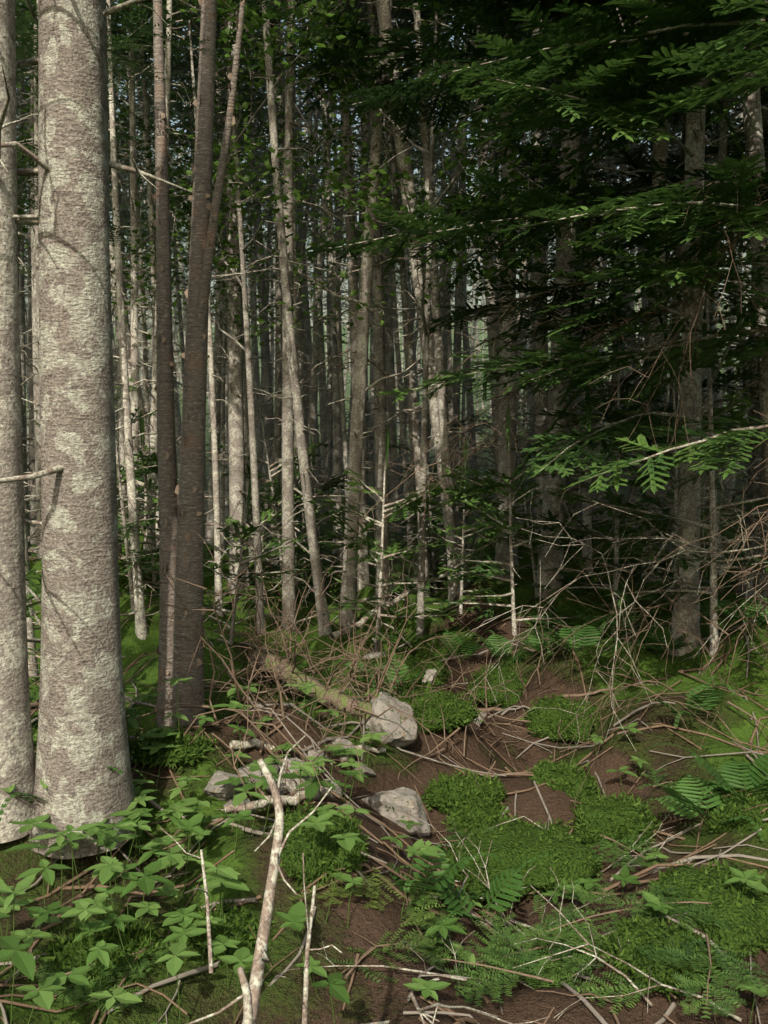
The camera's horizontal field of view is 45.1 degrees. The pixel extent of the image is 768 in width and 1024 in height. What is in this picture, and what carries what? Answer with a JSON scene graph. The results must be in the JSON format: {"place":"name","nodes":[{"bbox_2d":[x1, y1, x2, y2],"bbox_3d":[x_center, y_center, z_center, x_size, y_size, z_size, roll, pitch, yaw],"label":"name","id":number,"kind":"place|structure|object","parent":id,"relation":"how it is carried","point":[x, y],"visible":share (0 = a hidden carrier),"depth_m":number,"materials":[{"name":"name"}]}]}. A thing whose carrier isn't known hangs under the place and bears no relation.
{"place":"outdoors","nodes":[
{"label":"outdoors","id":0,"kind":"place"},
{"bbox_2d":[16,0,750,326],"label":"sky","id":1,"kind":"structure","parent":0,"point":[338,115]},
{"bbox_2d":[0,299,767,1023],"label":"forest floor","id":2,"kind":"structure","parent":0,"point":[206,993],"depth_m":4.40,"materials":[{"name":"brown soil"}]},
{"bbox_2d":[28,649,40,715],"bbox_3d":[-1.541,0.666,4.191,0.517,0.572,0.878,-1,4,-10],"label":"tree","id":3,"kind":"object","parent":2,"relation":"on","point":[35,705],"visible":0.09,"depth_m":4.09,"materials":[{"name":"plant"}]},
{"bbox_2d":[33,914,160,984],"bbox_3d":[-0.879,1.346,2.839,0.387,0.162,0.314,-1,4,-15],"label":"clump","id":4,"kind":"object","parent":2,"relation":"on","point":[67,952],"visible":0.69,"depth_m":2.81,"materials":[{"name":"green plant"}]},
{"bbox_2d":[0,0,220,843],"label":"fir tree","id":5,"kind":"object","parent":2,"relation":"on","point":[17,762],"visible":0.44,"depth_m":3.37,"materials":[{"name":"grey plant"}]},
{"bbox_2d":[0,0,332,858],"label":"fir tree","id":6,"kind":"object","parent":2,"relation":"on","point":[82,738],"visible":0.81,"depth_m":3.35,"materials":[{"name":"grey plant"}]},
{"bbox_2d":[128,720,218,770],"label":"clump","id":7,"kind":"object","parent":2,"relation":"on","point":[183,752],"visible":0.84,"depth_m":3.93,"materials":[{"name":"green plant"}]},
{"bbox_2d":[160,828,212,972],"bbox_3d":[-0.436,0.876,2.069,0.076,0.236,0.324,-2,4,-22],"label":"dead sapling","id":8,"kind":"object","parent":2,"relation":"on","point":[210,956],"visible":1,"depth_m":2.04,"materials":[{"name":"beige wood"}]},
{"bbox_2d":[203,771,248,801],"bbox_3d":[-0.654,1.145,3.829,0.172,0.116,0.232,-7,-3,15],"label":"rock","id":9,"kind":"object","parent":2,"relation":"on","point":[225,792],"visible":0.7,"depth_m":3.78,"materials":[{"name":"grey stone"}]},
{"bbox_2d":[182,891,280,969],"bbox_3d":[-0.501,1.367,3.034,0.317,0.199,0.361,-4,5,-43],"label":"clump","id":10,"kind":"object","parent":2,"relation":"on","point":[237,922],"visible":0.48,"depth_m":2.96,"materials":[{"name":"green plant"}]},
{"bbox_2d":[117,0,357,728],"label":"birch tree","id":11,"kind":"object","parent":2,"relation":"on","point":[181,540],"visible":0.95,"depth_m":4.63,"materials":[{"name":"brown plant"}]},
{"bbox_2d":[224,793,255,813],"bbox_3d":[-0.578,1.203,3.765,0.111,0.078,0.137,1,4,20],"label":"rock","id":12,"kind":"object","parent":2,"relation":"on","point":[246,800],"visible":0.23,"depth_m":3.75,"materials":[{"name":"grey stone"}]},
{"bbox_2d":[117,490,376,833],"bbox_3d":[-0.759,0.769,4.428,1.466,1.748,2.061,0,4,0],"label":"brush pile","id":13,"kind":"object","parent":2,"relation":"on","point":[235,684],"visible":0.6,"depth_m":4.24,"materials":[{"name":"brown wood"}]},
{"bbox_2d":[238,761,279,785],"bbox_3d":[-0.560,1.157,4.064,0.227,0.131,0.204,-17,-17,-39],"label":"rock","id":14,"kind":"object","parent":2,"relation":"on","point":[242,770],"visible":0.23,"depth_m":4.00,"materials":[{"name":"grey stone"}]},
{"bbox_2d":[225,761,325,812],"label":"fallen branch","id":15,"kind":"object","parent":2,"relation":"on","point":[290,800],"visible":0.61,"depth_m":3.73,"materials":[{"name":"grey wood"}]},
{"bbox_2d":[266,775,287,794],"bbox_3d":[-0.460,1.183,4.006,0.121,0.088,0.146,-3,5,-33],"label":"rock","id":16,"kind":"object","parent":2,"relation":"on","point":[283,786],"visible":0.23,"depth_m":3.96,"materials":[{"name":"grey stone"}]},
{"bbox_2d":[242,736,331,1023],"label":"dead sapling","id":17,"kind":"object","parent":2,"relation":"on","point":[260,958],"visible":0.97,"depth_m":1.68,"materials":[{"name":"beige wood"}]},
{"bbox_2d":[187,966,253,1023],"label":"dead branch","id":18,"kind":"object","parent":17,"relation":"attached to","point":[246,995],"visible":1,"depth_m":1.46,"materials":[{"name":"beige wood"}]},
{"bbox_2d":[278,757,316,793],"bbox_3d":[-0.392,1.173,4.046,0.201,0.153,0.223,35,7,18],"label":"rock","id":19,"kind":"object","parent":2,"relation":"on","point":[289,785],"visible":0.33,"depth_m":4.00,"materials":[{"name":"grey stone"}]},
{"bbox_2d":[128,522,478,787],"bbox_3d":[-0.345,0.685,4.834,1.723,1.298,1.993,0,4,0],"label":"fallen log","id":20,"kind":"object","parent":2,"relation":"on","point":[359,708],"visible":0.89,"depth_m":4.84,"materials":[{"name":"wood"}]},
{"bbox_2d":[283,696,329,720],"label":"moss mound","id":21,"kind":"object","parent":2,"relation":"on","point":[306,709],"visible":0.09,"depth_m":4.93,"materials":[{"name":"green plant"}]},
{"bbox_2d":[308,750,323,760],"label":"rock","id":22,"kind":"object","parent":2,"relation":"on","point":[317,752],"visible":0.48,"depth_m":4.22,"materials":[{"name":"grey stone"}]},
{"bbox_2d":[261,799,370,891],"bbox_3d":[-0.248,1.205,3.353,0.411,0.263,0.550,0,4,-7],"label":"clump","id":23,"kind":"object","parent":2,"relation":"on","point":[327,849],"visible":0.58,"depth_m":3.22,"materials":[{"name":"green plant"}]},
{"bbox_2d":[229,651,411,753],"bbox_3d":[-0.308,0.918,4.293,0.577,0.598,0.784,3,5,35],"label":"fallen branch","id":24,"kind":"object","parent":2,"relation":"on","point":[254,742],"visible":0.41,"depth_m":4.17,"materials":[{"name":"beige wood"}]},
{"bbox_2d":[302,853,341,1023],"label":"dead sapling","id":25,"kind":"object","parent":2,"relation":"on","point":[306,982],"visible":1,"depth_m":1.75,"materials":[{"name":"beige wood"}]},
{"bbox_2d":[323,779,341,797],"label":"rock","id":26,"kind":"object","parent":2,"relation":"on","point":[338,790],"visible":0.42,"depth_m":4.05,"materials":[{"name":"grey stone"}]},
{"bbox_2d":[332,738,354,762],"bbox_3d":[-0.201,1.147,4.421,0.136,0.084,0.160,9,23,-5],"label":"rock","id":27,"kind":"object","parent":2,"relation":"on","point":[343,741],"visible":0.41,"depth_m":4.42,"materials":[{"name":"grey stone"}]},
{"bbox_2d":[15,0,685,637],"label":"broadleaf trees","id":28,"kind":"object","parent":2,"relation":"on","point":[261,198],"visible":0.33,"depth_m":8.27,"materials":[{"name":"green plant"}]},
{"bbox_2d":[352,762,375,775],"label":"rock","id":29,"kind":"object","parent":2,"relation":"on","point":[367,771],"visible":0.45,"depth_m":4.36,"materials":[{"name":"grey stone"}]},
{"bbox_2d":[365,652,384,659],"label":"rock","id":30,"kind":"object","parent":2,"relation":"on","point":[377,654],"visible":0.23,"depth_m":6.67,"materials":[{"name":"grey stone"}]},
{"bbox_2d":[0,677,767,1023],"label":"herb patch","id":31,"kind":"object","parent":2,"relation":"on","point":[114,869],"visible":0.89,"depth_m":3.06,"materials":[{"name":"green plant"}]},
{"bbox_2d":[0,590,767,945],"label":"ferns","id":32,"kind":"object","parent":2,"relation":"on","point":[442,880],"visible":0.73,"depth_m":4.39,"materials":[{"name":"green plant"}]},
{"bbox_2d":[0,514,767,1023],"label":"fallen twigs","id":33,"kind":"object","parent":2,"relation":"on","point":[90,886],"visible":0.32,"depth_m":3.86,"materials":[{"name":"brown wood"}]},
{"bbox_2d":[0,516,767,1023],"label":"fallen branches","id":34,"kind":"object","parent":2,"relation":"on","point":[564,984],"visible":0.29,"depth_m":4.01,"materials":[{"name":"brown wood"}]},
{"bbox_2d":[24,136,750,422],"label":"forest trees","id":35,"kind":"object","parent":2,"relation":"on","point":[346,313],"visible":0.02,"depth_m":52.83,"materials":[{"name":"green plant"}]},
{"bbox_2d":[15,0,767,675],"bbox_3d":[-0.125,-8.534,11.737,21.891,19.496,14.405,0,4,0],"label":"forest trees","id":36,"kind":"object","parent":2,"relation":"on","point":[367,414],"visible":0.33,"depth_m":9.06,"materials":[{"name":"grey plant"}]},
{"bbox_2d":[365,691,417,747],"bbox_3d":[0.034,1.105,4.798,0.293,0.355,0.337,-8,-6,15],"label":"rock","id":37,"kind":"object","parent":2,"relation":"on","point":[391,720],"visible":0.7,"depth_m":4.69,"materials":[{"name":"grey stone"}]},
{"bbox_2d":[25,228,767,740],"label":"fir saplings","id":38,"kind":"object","parent":2,"relation":"on","point":[469,498],"visible":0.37,"depth_m":7.10,"materials":[{"name":"green plant"}]},
{"bbox_2d":[362,787,430,836],"bbox_3d":[0.041,1.390,4.284,0.417,0.223,0.311,-5,-35,37],"label":"rock","id":39,"kind":"object","parent":2,"relation":"on","point":[396,805],"visible":0.65,"depth_m":4.14,"materials":[{"name":"grey stone"}]},
{"bbox_2d":[31,766,767,1018],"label":"ferns","id":40,"kind":"object","parent":2,"relation":"on","point":[566,965],"visible":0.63,"depth_m":3.11,"materials":[{"name":"green plant"}]},
{"bbox_2d":[275,597,526,779],"bbox_3d":[-0.029,1.147,5.210,1.769,1.518,1.678,2,4,26],"label":"brush pile","id":41,"kind":"object","parent":2,"relation":"on","point":[413,685],"visible":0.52,"depth_m":5.07,"materials":[{"name":"brown wood"}]},
{"bbox_2d":[357,650,452,691],"bbox_3d":[0.112,1.100,6.315,0.742,0.306,0.688,3,5,38],"label":"moss mound","id":42,"kind":"object","parent":2,"relation":"on","point":[411,662],"visible":0.42,"depth_m":6.24,"materials":[{"name":"green plant"}]},
{"bbox_2d":[329,526,485,639],"bbox_3d":[0.325,0.515,7.877,0.701,0.802,2.186,2,4,23],"label":"leaning dead stem","id":43,"kind":"object","parent":2,"relation":"on","point":[393,602],"visible":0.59,"depth_m":7.52,"materials":[{"name":"grey wood"}]},
{"bbox_2d":[422,669,436,683],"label":"rock","id":44,"kind":"object","parent":2,"relation":"on","point":[428,676],"visible":0.63,"depth_m":6.07,"materials":[{"name":"grey stone"}]},
{"bbox_2d":[392,682,482,733],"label":"clump","id":45,"kind":"object","parent":2,"relation":"on","point":[456,711],"visible":0.8,"depth_m":5.09,"materials":[{"name":"green plant"}]},
{"bbox_2d":[408,622,476,660],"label":"moss mound","id":46,"kind":"object","parent":2,"relation":"on","point":[424,651],"visible":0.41,"depth_m":7.36,"materials":[{"name":"green plant"}]},
{"bbox_2d":[229,0,681,577],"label":"fir tree","id":47,"kind":"object","parent":2,"relation":"on","point":[411,52],"visible":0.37,"depth_m":8.04,"materials":[{"name":"green plant"}]},
{"bbox_2d":[420,766,510,815],"bbox_3d":[0.380,1.371,4.564,0.479,0.216,0.469,2,5,28],"label":"moss mound","id":48,"kind":"object","parent":2,"relation":"on","point":[443,794],"visible":0.93,"depth_m":4.46,"materials":[{"name":"green plant"}]},
{"bbox_2d":[440,797,509,836],"bbox_3d":[0.444,1.448,4.389,0.329,0.202,0.405,2,4,25],"label":"moss mound","id":49,"kind":"object","parent":2,"relation":"on","point":[468,820],"visible":0.62,"depth_m":4.32,"materials":[{"name":"green plant"}]},
{"bbox_2d":[474,712,486,726],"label":"rock","id":50,"kind":"object","parent":2,"relation":"on","point":[479,718],"visible":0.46,"depth_m":5.67,"materials":[{"name":"grey stone"}]},
{"bbox_2d":[463,661,528,709],"bbox_3d":[0.861,1.211,6.419,0.654,0.338,0.931,1,4,10],"label":"moss mound","id":51,"kind":"object","parent":2,"relation":"on","point":[515,685],"visible":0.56,"depth_m":6.21,"materials":[{"name":"green plant"}]},
{"bbox_2d":[474,604,615,712],"bbox_3d":[1.058,0.989,5.988,0.543,0.779,0.944,-4,5,-43],"label":"fallen branch","id":52,"kind":"object","parent":51,"relation":"on","point":[496,708],"visible":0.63,"depth_m":6.01,"materials":[{"name":"brown wood"}]},
{"bbox_2d":[268,811,741,1023],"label":"grey brush","id":53,"kind":"object","parent":2,"relation":"on","point":[421,1011],"visible":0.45,"depth_m":2.90,"materials":[{"name":"grey wood"}]},
{"bbox_2d":[437,813,605,902],"bbox_3d":[0.592,1.524,4.154,0.798,0.264,0.767,-3,5,-38],"label":"moss mound","id":54,"kind":"object","parent":2,"relation":"on","point":[516,844],"visible":0.76,"depth_m":3.97,"materials":[{"name":"green plant"}]},
{"bbox_2d":[295,0,767,809],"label":"fir tree","id":55,"kind":"object","parent":2,"relation":"on","point":[687,270],"visible":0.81,"depth_m":5.72,"materials":[{"name":"green plant"}]},
{"bbox_2d":[510,923,598,987],"bbox_3d":[0.686,1.658,3.339,0.455,0.218,0.435,0,4,7],"label":"fern","id":56,"kind":"object","parent":2,"relation":"on","point":[563,979],"visible":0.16,"depth_m":3.32,"materials":[{"name":"green plant"}]},
{"bbox_2d":[520,694,601,743],"bbox_3d":[1.145,1.284,5.769,0.618,0.289,0.578,2,4,27],"label":"moss mound","id":57,"kind":"object","parent":2,"relation":"on","point":[543,719],"visible":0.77,"depth_m":5.61,"materials":[{"name":"green plant"}]},
{"bbox_2d":[526,755,605,799],"bbox_3d":[0.933,1.399,4.785,0.446,0.238,0.482,1,4,15],"label":"moss mound","id":58,"kind":"object","parent":2,"relation":"on","point":[569,779],"visible":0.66,"depth_m":4.69,"materials":[{"name":"green plant"}]},
{"bbox_2d":[401,0,767,621],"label":"fir tree","id":59,"kind":"object","parent":2,"relation":"on","point":[578,191],"visible":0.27,"depth_m":6.97,"materials":[{"name":"green plant"}]},
{"bbox_2d":[409,0,767,762],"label":"fir tree","id":60,"kind":"object","parent":2,"relation":"on","point":[641,212],"visible":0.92,"depth_m":4.56,"materials":[{"name":"green plant"}]},
{"bbox_2d":[444,635,767,750],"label":"fallen branches","id":61,"kind":"object","parent":2,"relation":"on","point":[672,690],"visible":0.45,"depth_m":5.26,"materials":[{"name":"brown wood"}]},
{"bbox_2d":[565,790,662,850],"bbox_3d":[1.078,1.456,4.373,0.456,0.255,0.482,0,4,6],"label":"clump","id":62,"kind":"object","parent":2,"relation":"on","point":[613,817],"visible":0.91,"depth_m":4.25,"materials":[{"name":"green plant"}]},
{"bbox_2d":[593,913,729,1001],"bbox_3d":[0.948,1.488,3.151,0.424,0.215,0.426,-1,4,-12],"label":"moss mound","id":63,"kind":"object","parent":2,"relation":"on","point":[637,933],"visible":0.75,"depth_m":3.10,"materials":[{"name":"green plant"}]},
{"bbox_2d":[634,857,767,970],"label":"moss mound","id":64,"kind":"object","parent":2,"relation":"on","point":[733,904],"visible":0.69,"depth_m":3.35,"materials":[{"name":"green plant"}]},
{"bbox_2d":[705,791,767,841],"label":"moss mound","id":65,"kind":"object","parent":2,"relation":"on","point":[735,810],"visible":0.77,"depth_m":4.04,"materials":[{"name":"green plant"}]}
]}

